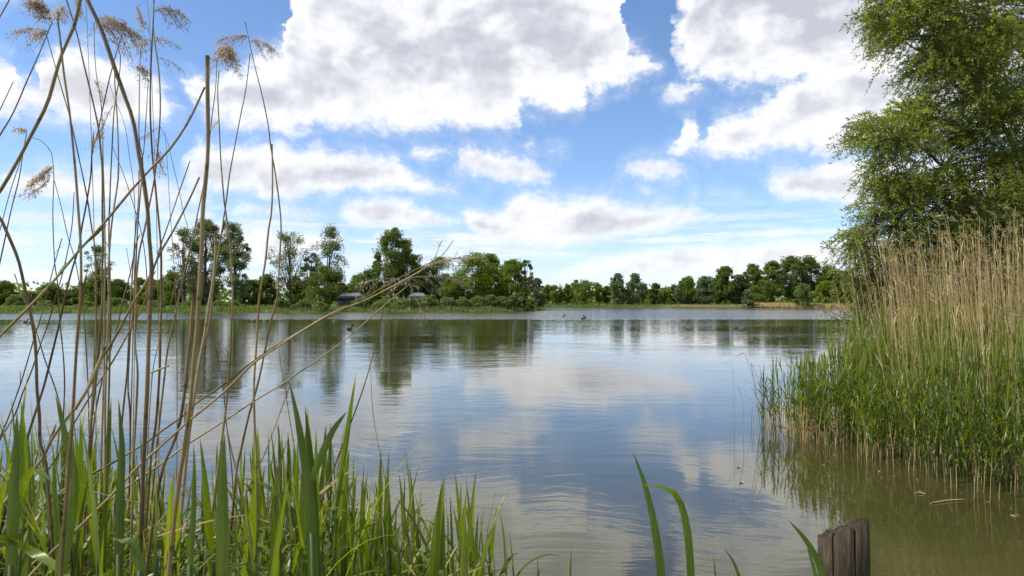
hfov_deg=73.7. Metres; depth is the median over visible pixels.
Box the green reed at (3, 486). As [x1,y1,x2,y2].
[0,446,12,523]
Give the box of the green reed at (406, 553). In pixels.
[399,475,408,575]
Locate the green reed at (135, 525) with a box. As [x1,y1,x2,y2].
[88,433,162,550]
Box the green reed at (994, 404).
[980,364,1000,491]
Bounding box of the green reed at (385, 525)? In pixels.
[332,454,409,575]
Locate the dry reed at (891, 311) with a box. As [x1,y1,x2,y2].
[881,242,903,435]
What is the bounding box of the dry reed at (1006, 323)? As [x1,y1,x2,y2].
[991,247,1019,466]
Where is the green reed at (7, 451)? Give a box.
[1,417,112,567]
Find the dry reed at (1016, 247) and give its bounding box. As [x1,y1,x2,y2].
[1003,204,1023,316]
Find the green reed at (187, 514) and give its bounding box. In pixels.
[165,473,198,572]
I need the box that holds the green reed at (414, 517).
[409,467,458,575]
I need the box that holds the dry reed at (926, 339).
[924,300,926,444]
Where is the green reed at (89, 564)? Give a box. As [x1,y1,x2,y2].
[47,499,115,574]
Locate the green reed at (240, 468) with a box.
[229,453,261,558]
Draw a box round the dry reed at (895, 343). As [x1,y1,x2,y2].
[880,287,909,451]
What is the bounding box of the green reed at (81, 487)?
[0,411,203,575]
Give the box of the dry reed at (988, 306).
[980,252,997,469]
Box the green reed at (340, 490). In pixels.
[203,372,433,575]
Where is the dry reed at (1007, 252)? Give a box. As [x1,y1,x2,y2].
[1003,228,1012,326]
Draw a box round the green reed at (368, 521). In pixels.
[363,476,372,574]
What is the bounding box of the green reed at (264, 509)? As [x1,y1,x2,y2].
[210,459,329,575]
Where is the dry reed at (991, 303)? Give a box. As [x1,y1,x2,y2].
[976,231,1009,450]
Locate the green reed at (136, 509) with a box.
[128,449,184,569]
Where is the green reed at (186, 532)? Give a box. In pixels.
[73,448,228,575]
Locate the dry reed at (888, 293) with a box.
[870,227,916,449]
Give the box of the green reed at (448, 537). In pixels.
[430,482,503,574]
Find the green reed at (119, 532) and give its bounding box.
[114,399,124,575]
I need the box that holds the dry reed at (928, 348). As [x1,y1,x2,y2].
[924,282,936,456]
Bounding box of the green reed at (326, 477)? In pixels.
[323,453,333,546]
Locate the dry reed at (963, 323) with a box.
[950,216,975,470]
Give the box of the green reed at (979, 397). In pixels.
[968,344,984,463]
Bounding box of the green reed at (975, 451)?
[952,405,995,489]
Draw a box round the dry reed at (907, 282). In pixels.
[892,229,937,435]
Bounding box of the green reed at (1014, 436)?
[990,390,1023,503]
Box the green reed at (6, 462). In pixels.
[2,397,58,534]
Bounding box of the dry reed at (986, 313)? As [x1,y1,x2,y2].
[983,243,996,380]
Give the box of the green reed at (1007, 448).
[983,394,1018,497]
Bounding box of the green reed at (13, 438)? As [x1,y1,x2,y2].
[11,401,58,571]
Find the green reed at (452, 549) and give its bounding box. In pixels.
[447,498,453,574]
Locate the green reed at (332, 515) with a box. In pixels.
[325,454,358,562]
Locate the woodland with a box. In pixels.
[4,278,965,303]
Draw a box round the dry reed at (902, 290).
[890,250,916,352]
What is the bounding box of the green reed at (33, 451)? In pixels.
[5,400,60,538]
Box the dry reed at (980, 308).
[974,272,985,399]
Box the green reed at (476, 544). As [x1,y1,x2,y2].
[466,492,498,575]
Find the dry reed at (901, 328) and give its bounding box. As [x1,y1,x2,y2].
[888,286,919,441]
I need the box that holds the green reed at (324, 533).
[298,434,360,567]
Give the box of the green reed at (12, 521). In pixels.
[5,414,19,575]
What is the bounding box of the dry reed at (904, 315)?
[882,236,934,458]
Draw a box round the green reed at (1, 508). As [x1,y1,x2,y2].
[0,464,84,575]
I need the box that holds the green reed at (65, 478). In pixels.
[33,391,140,550]
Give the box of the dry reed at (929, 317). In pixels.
[922,269,932,453]
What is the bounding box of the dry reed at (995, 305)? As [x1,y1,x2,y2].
[983,254,1006,413]
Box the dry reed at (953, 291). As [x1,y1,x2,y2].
[940,213,967,444]
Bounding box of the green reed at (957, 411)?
[935,361,975,475]
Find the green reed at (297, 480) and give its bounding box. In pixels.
[237,445,331,575]
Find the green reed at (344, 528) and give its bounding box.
[341,457,358,575]
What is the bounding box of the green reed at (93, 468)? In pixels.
[44,445,114,574]
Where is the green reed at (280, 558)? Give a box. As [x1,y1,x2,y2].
[267,449,399,575]
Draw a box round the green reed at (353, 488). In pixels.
[349,458,370,538]
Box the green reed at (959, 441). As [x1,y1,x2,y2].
[954,383,969,486]
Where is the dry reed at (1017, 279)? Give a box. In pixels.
[1010,244,1021,353]
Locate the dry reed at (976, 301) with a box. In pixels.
[962,234,994,451]
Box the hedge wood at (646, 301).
[512,286,960,304]
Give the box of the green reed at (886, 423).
[868,385,896,464]
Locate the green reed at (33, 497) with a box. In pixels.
[31,433,48,575]
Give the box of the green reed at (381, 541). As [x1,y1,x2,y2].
[375,482,396,567]
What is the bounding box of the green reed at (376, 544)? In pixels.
[372,499,382,575]
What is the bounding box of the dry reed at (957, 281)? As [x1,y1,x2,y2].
[943,215,973,357]
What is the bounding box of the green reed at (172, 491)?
[170,469,174,526]
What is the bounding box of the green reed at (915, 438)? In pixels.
[902,394,920,472]
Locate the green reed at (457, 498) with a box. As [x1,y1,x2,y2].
[420,475,464,575]
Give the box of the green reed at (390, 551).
[368,490,392,575]
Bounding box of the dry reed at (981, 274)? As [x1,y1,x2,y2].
[977,217,985,345]
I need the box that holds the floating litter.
[729,432,1023,540]
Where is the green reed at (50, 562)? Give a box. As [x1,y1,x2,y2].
[0,535,145,575]
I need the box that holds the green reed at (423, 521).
[396,477,453,575]
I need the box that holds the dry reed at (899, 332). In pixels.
[886,258,915,460]
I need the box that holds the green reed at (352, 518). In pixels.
[346,471,369,575]
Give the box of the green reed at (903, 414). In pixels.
[892,371,913,466]
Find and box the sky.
[0,0,1023,301]
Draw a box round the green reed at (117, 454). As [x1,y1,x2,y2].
[83,428,188,575]
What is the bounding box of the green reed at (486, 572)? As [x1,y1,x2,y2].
[426,528,514,574]
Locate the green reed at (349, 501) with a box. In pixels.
[349,456,372,524]
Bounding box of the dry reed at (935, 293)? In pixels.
[931,233,937,388]
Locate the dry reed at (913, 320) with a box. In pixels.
[899,222,934,467]
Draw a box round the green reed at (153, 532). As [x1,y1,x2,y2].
[146,468,213,573]
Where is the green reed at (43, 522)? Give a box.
[34,421,100,575]
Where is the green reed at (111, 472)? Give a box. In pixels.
[62,445,185,558]
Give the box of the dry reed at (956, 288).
[942,231,979,433]
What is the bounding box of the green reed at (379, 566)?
[378,538,380,571]
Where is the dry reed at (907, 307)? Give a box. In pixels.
[892,234,917,374]
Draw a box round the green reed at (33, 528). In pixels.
[22,418,126,575]
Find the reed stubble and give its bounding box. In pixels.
[744,387,1021,500]
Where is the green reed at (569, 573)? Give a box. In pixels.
[568,549,571,575]
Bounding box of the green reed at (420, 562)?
[416,531,476,575]
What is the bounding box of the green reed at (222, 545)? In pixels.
[216,435,229,575]
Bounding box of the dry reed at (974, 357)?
[955,270,999,484]
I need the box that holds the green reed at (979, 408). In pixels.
[968,350,1001,481]
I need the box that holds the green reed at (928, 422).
[912,375,936,472]
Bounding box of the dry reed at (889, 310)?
[884,256,895,441]
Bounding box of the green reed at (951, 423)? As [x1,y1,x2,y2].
[943,391,962,479]
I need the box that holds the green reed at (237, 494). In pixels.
[227,450,269,575]
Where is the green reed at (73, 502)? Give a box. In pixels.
[18,395,78,575]
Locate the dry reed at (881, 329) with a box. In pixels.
[870,288,902,441]
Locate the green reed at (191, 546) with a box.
[187,445,195,575]
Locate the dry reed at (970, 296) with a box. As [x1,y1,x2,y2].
[963,234,989,458]
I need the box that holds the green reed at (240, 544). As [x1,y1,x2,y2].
[236,466,324,571]
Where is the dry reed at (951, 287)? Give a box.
[949,243,954,403]
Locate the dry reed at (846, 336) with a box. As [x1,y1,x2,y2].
[833,290,861,425]
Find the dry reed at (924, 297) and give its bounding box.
[913,248,937,445]
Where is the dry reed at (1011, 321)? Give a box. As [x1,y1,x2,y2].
[1010,206,1019,472]
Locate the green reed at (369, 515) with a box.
[365,480,370,540]
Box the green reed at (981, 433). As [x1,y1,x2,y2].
[971,362,985,484]
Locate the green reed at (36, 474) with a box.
[32,433,51,575]
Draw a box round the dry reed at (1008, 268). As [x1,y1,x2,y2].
[1003,233,1016,376]
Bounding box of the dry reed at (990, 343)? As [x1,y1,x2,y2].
[988,290,994,462]
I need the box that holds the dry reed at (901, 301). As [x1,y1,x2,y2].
[894,256,910,438]
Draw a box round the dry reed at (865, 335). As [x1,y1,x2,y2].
[849,287,884,431]
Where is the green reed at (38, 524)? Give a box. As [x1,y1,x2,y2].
[18,423,62,575]
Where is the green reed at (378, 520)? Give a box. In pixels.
[357,484,424,560]
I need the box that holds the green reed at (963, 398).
[950,369,981,485]
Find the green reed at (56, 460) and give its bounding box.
[1,409,62,569]
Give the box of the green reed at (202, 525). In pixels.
[150,487,203,575]
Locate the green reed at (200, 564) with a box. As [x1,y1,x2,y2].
[198,527,207,575]
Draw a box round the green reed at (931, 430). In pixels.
[921,380,937,478]
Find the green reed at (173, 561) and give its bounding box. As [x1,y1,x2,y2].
[49,459,215,575]
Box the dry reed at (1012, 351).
[998,305,1023,421]
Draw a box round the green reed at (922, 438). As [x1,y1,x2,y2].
[899,405,939,477]
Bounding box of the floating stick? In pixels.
[930,499,966,503]
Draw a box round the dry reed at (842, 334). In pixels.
[834,283,854,404]
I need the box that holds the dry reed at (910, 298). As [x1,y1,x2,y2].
[900,239,915,351]
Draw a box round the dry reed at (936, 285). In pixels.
[928,250,938,334]
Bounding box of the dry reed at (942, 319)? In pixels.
[938,284,943,358]
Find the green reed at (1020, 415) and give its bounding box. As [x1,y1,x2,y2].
[1017,396,1022,500]
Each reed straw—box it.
[735,354,757,413]
[751,363,767,422]
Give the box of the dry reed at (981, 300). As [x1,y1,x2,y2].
[971,206,984,441]
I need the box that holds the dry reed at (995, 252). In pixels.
[990,211,1002,422]
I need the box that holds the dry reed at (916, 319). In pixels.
[913,286,929,445]
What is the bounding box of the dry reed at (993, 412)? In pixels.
[978,342,1000,478]
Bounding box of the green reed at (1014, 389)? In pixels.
[1004,348,1020,485]
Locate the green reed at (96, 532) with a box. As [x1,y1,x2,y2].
[80,421,179,575]
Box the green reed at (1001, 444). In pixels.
[999,377,1010,487]
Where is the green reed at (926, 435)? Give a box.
[918,377,936,477]
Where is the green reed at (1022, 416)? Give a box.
[1013,389,1023,459]
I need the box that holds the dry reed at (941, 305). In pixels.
[935,269,950,366]
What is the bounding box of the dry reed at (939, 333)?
[933,295,955,452]
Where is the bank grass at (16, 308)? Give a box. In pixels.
[0,303,544,312]
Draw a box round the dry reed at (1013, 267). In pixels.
[1011,237,1013,361]
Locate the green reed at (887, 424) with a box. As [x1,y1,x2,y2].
[875,387,899,465]
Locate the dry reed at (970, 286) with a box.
[964,223,979,434]
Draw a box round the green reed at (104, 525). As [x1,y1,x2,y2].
[35,465,157,575]
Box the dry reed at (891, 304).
[887,242,892,352]
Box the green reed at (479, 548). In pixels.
[476,511,483,575]
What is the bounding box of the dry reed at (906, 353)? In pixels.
[897,291,919,460]
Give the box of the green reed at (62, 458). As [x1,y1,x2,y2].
[61,436,98,477]
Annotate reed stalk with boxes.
[0,0,54,135]
[0,0,81,193]
[0,22,125,534]
[0,82,12,109]
[0,87,204,336]
[0,126,26,262]
[0,158,21,229]
[0,177,199,505]
[0,192,74,439]
[0,216,95,575]
[0,237,489,560]
[0,238,61,436]
[5,161,189,519]
[14,273,62,414]
[15,137,64,515]
[27,29,96,482]
[28,252,467,575]
[31,277,430,565]
[47,2,100,575]
[54,181,89,437]
[58,0,103,575]
[70,0,95,459]
[73,345,106,410]
[84,235,139,572]
[85,17,149,500]
[86,0,153,552]
[94,15,122,513]
[94,38,120,427]
[109,82,135,565]
[111,144,152,427]
[113,65,149,534]
[116,40,153,569]
[123,0,191,562]
[125,506,270,561]
[126,248,134,448]
[129,25,184,575]
[133,1,158,575]
[140,126,234,531]
[145,290,195,575]
[146,273,176,475]
[147,44,242,549]
[147,135,177,474]
[150,365,169,373]
[157,55,249,575]
[166,55,222,575]
[175,231,216,542]
[203,71,233,575]
[212,22,281,561]
[229,386,289,534]
[253,144,272,561]
[277,314,300,476]
[320,272,393,500]
[369,350,384,479]
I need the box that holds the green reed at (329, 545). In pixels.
[319,495,360,565]
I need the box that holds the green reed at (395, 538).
[368,472,401,575]
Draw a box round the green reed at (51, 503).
[38,445,136,573]
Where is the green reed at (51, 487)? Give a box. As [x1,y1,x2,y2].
[3,421,97,575]
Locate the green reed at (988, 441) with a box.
[978,410,1002,498]
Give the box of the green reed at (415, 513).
[392,477,425,556]
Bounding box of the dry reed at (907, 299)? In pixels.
[897,251,919,362]
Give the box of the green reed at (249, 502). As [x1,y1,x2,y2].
[228,444,265,571]
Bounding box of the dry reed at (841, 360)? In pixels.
[832,307,854,432]
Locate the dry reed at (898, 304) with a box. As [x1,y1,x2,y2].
[886,261,902,363]
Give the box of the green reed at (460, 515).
[459,487,461,557]
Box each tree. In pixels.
[0,280,18,305]
[20,291,39,305]
[35,282,64,305]
[60,289,77,305]
[70,287,85,304]
[76,275,118,306]
[83,245,115,290]
[105,278,132,300]
[131,277,148,305]
[140,279,164,303]
[154,271,181,305]
[166,226,199,301]
[181,219,230,305]
[181,275,221,306]
[212,221,252,301]
[237,279,263,305]
[255,273,281,305]
[267,231,318,305]
[284,275,307,304]
[300,253,320,302]
[301,265,343,305]
[313,223,349,305]
[335,283,347,303]
[346,274,369,292]
[348,269,383,304]
[367,227,414,302]
[370,251,382,300]
[385,238,422,298]
[405,264,433,296]
[422,257,453,302]
[438,276,467,300]
[445,252,500,300]
[473,253,501,294]
[494,258,530,301]
[518,260,535,298]
[530,278,545,306]
[542,284,551,303]
[549,285,564,304]
[561,284,573,304]
[570,280,578,304]
[572,279,597,303]
[594,283,606,304]
[600,286,611,304]
[608,273,626,304]
[624,273,644,304]
[635,284,647,304]
[647,283,662,304]
[660,287,671,303]
[666,284,676,304]
[674,281,688,303]
[677,276,698,304]
[692,275,716,303]
[709,277,723,303]
[713,266,739,303]
[729,274,750,304]
[742,263,762,301]
[748,280,778,303]
[759,260,785,301]
[777,255,812,302]
[794,255,827,300]
[813,280,840,303]
[819,0,1023,336]
[820,263,844,299]
[832,270,857,303]
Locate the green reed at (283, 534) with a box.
[203,457,335,570]
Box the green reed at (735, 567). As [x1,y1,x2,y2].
[724,548,739,575]
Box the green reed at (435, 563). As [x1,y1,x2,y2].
[429,497,440,575]
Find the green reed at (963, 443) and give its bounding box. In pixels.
[951,380,972,490]
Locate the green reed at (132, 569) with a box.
[107,483,145,575]
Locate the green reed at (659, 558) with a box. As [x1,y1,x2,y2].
[633,453,664,575]
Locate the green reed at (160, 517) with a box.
[124,451,185,575]
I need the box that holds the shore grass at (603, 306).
[543,304,738,307]
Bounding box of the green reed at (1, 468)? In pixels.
[0,442,42,533]
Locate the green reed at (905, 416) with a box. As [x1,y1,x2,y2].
[898,386,909,466]
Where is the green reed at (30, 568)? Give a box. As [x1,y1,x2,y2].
[27,435,70,575]
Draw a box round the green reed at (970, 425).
[950,374,979,483]
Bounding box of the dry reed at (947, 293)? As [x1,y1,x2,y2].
[936,230,969,441]
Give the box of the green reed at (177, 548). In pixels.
[149,496,248,575]
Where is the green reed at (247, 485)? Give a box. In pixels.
[210,425,260,547]
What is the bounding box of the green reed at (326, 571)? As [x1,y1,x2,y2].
[268,467,356,575]
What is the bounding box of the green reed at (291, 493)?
[281,434,328,574]
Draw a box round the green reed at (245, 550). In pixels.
[195,494,349,575]
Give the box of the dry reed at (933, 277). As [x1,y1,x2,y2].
[922,220,943,364]
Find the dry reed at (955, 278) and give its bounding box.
[938,201,977,396]
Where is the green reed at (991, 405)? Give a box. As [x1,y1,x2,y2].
[982,387,993,485]
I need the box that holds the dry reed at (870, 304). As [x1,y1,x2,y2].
[855,237,887,386]
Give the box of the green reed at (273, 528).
[244,472,276,575]
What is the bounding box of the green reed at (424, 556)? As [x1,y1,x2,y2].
[397,487,466,575]
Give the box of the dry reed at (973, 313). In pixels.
[947,238,1003,473]
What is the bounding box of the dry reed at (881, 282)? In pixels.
[869,236,899,382]
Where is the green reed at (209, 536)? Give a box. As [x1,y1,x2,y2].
[200,440,214,575]
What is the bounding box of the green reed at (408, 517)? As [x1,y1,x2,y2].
[356,467,459,574]
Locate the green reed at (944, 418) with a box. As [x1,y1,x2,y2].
[937,369,950,475]
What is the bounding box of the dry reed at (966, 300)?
[962,249,969,372]
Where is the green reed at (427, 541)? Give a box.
[410,516,469,575]
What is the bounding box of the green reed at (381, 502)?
[369,476,397,533]
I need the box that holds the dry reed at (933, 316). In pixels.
[929,288,945,447]
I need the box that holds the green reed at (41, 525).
[20,509,84,575]
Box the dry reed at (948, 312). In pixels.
[945,266,950,371]
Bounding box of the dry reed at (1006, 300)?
[1005,253,1007,434]
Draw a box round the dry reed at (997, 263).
[992,225,1003,332]
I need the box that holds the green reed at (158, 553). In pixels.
[86,430,202,572]
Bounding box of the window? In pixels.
[339,300,345,305]
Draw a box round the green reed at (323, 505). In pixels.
[262,409,333,543]
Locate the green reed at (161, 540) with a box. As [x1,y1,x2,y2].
[157,497,175,575]
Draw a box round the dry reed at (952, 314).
[951,292,957,364]
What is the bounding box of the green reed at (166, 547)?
[163,477,171,575]
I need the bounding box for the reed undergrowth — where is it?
[0,373,543,575]
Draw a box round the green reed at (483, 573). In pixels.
[480,516,484,575]
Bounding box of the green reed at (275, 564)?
[270,480,288,575]
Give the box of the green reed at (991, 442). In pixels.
[982,390,1000,491]
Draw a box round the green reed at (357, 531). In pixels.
[304,441,394,574]
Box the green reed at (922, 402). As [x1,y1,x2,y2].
[905,361,938,461]
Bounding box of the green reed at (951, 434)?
[936,379,968,481]
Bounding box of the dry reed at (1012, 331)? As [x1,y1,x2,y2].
[1007,228,1020,473]
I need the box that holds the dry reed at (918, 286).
[913,244,924,358]
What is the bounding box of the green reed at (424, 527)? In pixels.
[401,496,456,560]
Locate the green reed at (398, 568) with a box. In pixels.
[396,540,401,575]
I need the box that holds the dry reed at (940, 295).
[933,217,944,454]
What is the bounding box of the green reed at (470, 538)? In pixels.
[453,475,472,575]
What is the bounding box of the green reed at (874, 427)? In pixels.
[859,390,890,460]
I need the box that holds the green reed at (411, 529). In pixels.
[401,491,454,575]
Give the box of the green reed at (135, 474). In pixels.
[125,437,140,572]
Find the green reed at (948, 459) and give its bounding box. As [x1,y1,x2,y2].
[945,398,957,470]
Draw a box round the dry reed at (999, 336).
[997,255,1004,462]
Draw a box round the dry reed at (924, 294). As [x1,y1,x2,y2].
[914,241,931,356]
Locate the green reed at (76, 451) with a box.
[5,424,174,569]
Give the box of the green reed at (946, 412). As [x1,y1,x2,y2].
[936,379,949,483]
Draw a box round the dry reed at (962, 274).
[955,252,962,291]
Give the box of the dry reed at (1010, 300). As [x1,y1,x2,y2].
[996,225,1022,388]
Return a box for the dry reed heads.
[828,220,1022,343]
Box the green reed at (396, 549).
[357,445,486,574]
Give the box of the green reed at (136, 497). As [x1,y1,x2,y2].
[109,481,200,560]
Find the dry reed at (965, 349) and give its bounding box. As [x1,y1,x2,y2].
[961,283,971,446]
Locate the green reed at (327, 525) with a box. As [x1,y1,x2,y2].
[290,425,359,570]
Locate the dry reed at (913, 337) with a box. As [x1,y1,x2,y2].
[904,286,917,421]
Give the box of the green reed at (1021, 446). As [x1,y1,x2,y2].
[995,400,1023,482]
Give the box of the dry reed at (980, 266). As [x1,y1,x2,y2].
[977,225,981,363]
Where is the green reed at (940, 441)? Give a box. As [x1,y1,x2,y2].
[928,378,955,483]
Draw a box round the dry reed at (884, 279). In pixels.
[875,236,891,383]
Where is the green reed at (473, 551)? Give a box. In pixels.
[424,526,476,575]
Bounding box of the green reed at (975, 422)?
[961,382,984,487]
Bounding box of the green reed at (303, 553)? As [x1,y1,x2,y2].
[232,434,322,575]
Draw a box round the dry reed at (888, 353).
[861,271,925,463]
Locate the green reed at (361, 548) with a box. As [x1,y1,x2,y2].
[359,486,379,575]
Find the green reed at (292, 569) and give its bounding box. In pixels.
[177,420,344,575]
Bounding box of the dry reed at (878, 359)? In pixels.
[865,294,895,452]
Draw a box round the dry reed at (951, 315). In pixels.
[934,253,975,455]
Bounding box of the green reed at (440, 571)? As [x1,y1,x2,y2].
[428,481,442,575]
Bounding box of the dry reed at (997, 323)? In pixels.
[995,271,999,437]
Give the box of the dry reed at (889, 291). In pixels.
[877,234,899,386]
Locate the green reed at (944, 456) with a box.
[935,380,955,477]
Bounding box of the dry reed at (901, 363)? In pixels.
[892,290,914,458]
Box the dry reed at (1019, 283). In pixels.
[1007,227,1023,328]
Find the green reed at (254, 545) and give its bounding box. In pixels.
[198,437,371,575]
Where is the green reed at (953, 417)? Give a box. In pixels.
[933,363,962,466]
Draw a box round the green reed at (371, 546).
[368,482,379,574]
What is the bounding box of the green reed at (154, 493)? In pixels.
[98,442,200,537]
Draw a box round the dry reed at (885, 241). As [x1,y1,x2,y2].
[881,239,909,444]
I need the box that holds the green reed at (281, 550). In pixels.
[278,506,281,575]
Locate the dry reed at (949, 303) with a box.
[941,263,952,346]
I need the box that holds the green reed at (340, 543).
[324,520,345,575]
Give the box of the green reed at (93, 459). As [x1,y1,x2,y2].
[84,428,99,481]
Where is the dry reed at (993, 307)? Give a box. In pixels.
[982,266,1006,441]
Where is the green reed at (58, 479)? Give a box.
[8,417,138,550]
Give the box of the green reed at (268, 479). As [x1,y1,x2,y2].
[244,437,274,525]
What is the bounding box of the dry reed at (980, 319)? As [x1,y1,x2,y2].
[977,263,988,388]
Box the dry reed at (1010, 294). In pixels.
[1005,268,1017,344]
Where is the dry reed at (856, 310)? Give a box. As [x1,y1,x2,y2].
[843,254,877,436]
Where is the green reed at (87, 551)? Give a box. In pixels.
[18,404,149,567]
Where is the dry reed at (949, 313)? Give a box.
[944,252,954,412]
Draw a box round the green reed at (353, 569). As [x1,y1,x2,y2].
[283,443,393,575]
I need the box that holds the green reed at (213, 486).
[196,448,217,549]
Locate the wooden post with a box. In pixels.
[818,517,869,575]
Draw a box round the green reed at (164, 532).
[112,479,215,572]
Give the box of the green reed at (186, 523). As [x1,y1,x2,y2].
[83,447,212,575]
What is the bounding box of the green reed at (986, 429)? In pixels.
[980,391,993,487]
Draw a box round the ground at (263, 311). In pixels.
[0,302,1022,324]
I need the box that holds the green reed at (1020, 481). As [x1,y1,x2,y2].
[1015,445,1023,501]
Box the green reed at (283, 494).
[270,428,326,572]
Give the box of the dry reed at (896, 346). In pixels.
[888,292,912,452]
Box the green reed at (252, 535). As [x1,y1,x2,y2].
[248,502,258,570]
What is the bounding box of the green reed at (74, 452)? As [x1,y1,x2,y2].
[34,404,113,575]
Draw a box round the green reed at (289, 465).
[261,436,326,564]
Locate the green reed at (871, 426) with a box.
[862,367,875,458]
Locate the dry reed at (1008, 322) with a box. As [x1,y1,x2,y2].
[1003,259,1016,383]
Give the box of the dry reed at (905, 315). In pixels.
[893,258,910,398]
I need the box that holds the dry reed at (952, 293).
[945,241,962,348]
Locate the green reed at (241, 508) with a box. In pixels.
[188,454,286,572]
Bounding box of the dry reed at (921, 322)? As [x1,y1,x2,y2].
[909,251,931,451]
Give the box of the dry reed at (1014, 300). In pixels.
[1011,209,1020,356]
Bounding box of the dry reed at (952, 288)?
[942,245,955,389]
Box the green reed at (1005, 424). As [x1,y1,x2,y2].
[986,351,1021,491]
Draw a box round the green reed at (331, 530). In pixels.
[266,433,370,572]
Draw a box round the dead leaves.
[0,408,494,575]
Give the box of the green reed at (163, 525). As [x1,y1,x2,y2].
[112,464,242,566]
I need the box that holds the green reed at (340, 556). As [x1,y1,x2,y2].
[334,532,346,575]
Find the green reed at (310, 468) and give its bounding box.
[289,381,345,575]
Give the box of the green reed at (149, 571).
[129,461,215,575]
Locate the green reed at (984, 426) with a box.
[965,390,999,485]
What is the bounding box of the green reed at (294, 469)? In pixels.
[265,445,297,575]
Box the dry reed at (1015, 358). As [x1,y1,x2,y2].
[1012,307,1018,475]
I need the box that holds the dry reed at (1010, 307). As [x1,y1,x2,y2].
[998,243,1023,407]
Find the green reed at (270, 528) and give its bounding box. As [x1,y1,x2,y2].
[266,480,369,575]
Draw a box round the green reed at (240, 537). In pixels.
[87,453,269,575]
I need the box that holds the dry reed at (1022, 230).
[1015,212,1023,258]
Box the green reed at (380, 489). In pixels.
[348,453,404,573]
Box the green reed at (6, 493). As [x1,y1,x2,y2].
[4,443,44,532]
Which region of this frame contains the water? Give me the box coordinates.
[0,308,1023,575]
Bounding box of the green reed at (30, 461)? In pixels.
[28,438,51,542]
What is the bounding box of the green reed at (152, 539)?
[134,493,194,575]
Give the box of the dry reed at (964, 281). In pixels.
[956,212,974,461]
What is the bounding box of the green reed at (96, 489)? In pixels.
[86,460,113,561]
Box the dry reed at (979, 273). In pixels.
[977,230,985,419]
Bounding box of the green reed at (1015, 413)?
[1000,385,1023,487]
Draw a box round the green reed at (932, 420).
[927,382,936,473]
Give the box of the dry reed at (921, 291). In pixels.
[819,231,1023,451]
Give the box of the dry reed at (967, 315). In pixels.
[961,234,973,458]
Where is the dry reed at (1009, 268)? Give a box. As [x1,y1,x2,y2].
[1003,208,1009,312]
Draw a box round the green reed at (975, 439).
[954,402,985,490]
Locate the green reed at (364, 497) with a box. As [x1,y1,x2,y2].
[322,473,426,575]
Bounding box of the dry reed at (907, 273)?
[900,237,927,354]
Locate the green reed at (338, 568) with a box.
[327,498,340,575]
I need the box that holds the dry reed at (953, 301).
[944,243,964,442]
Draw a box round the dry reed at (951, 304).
[937,222,971,464]
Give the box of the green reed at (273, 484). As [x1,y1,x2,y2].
[265,463,292,556]
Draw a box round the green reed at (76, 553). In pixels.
[26,430,180,575]
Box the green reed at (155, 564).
[153,471,241,575]
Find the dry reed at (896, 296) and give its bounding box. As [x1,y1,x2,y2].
[888,250,913,395]
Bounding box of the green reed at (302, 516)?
[230,413,426,575]
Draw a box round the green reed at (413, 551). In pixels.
[379,511,458,575]
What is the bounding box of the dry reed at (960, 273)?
[944,232,982,401]
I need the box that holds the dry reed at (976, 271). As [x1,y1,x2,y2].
[962,217,988,392]
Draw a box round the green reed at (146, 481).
[126,468,163,532]
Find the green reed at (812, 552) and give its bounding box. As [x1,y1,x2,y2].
[789,521,826,575]
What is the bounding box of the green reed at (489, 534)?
[467,462,510,575]
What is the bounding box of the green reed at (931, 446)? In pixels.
[921,385,936,477]
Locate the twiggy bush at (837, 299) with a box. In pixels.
[821,222,920,345]
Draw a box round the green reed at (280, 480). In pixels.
[249,425,300,562]
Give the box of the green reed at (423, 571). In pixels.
[422,514,435,575]
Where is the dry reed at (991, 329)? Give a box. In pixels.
[983,219,1002,485]
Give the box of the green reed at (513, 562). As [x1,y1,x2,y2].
[495,531,560,575]
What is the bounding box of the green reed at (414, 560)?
[322,484,432,575]
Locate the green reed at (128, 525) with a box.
[87,503,173,554]
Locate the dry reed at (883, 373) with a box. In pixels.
[873,336,902,454]
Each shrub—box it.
[2,294,25,306]
[36,300,51,306]
[73,301,94,307]
[105,297,129,307]
[145,300,164,307]
[178,301,190,306]
[213,300,229,306]
[230,300,245,306]
[273,298,289,309]
[292,299,311,308]
[314,302,328,310]
[351,297,370,308]
[370,299,390,308]
[388,301,404,308]
[402,297,420,308]
[417,295,437,307]
[434,297,454,308]
[452,296,471,308]
[468,295,486,307]
[483,294,500,308]
[496,296,511,306]
[506,295,522,308]
[515,297,530,309]
[527,299,535,308]
[741,289,754,306]
[792,283,815,307]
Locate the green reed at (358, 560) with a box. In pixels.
[357,540,358,575]
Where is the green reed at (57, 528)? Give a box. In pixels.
[35,453,112,575]
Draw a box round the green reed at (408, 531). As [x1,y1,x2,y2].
[323,497,468,575]
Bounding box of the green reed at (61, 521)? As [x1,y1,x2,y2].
[2,409,126,566]
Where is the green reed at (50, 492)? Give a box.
[3,437,129,556]
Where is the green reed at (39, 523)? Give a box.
[38,459,129,572]
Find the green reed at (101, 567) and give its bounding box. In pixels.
[99,531,103,575]
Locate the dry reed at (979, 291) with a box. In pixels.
[968,215,984,375]
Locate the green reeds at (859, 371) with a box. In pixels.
[749,288,1023,484]
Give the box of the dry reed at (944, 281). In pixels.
[934,231,956,392]
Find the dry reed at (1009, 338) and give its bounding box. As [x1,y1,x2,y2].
[991,265,1021,432]
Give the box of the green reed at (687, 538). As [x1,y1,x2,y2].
[626,484,694,575]
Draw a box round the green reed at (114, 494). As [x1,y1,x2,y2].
[38,431,135,560]
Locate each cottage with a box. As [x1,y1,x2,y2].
[334,293,367,305]
[404,293,426,298]
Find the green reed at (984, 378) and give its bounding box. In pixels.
[982,360,1008,484]
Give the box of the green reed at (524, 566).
[480,513,565,575]
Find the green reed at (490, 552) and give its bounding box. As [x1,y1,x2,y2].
[445,505,517,575]
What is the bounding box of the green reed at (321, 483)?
[293,421,398,536]

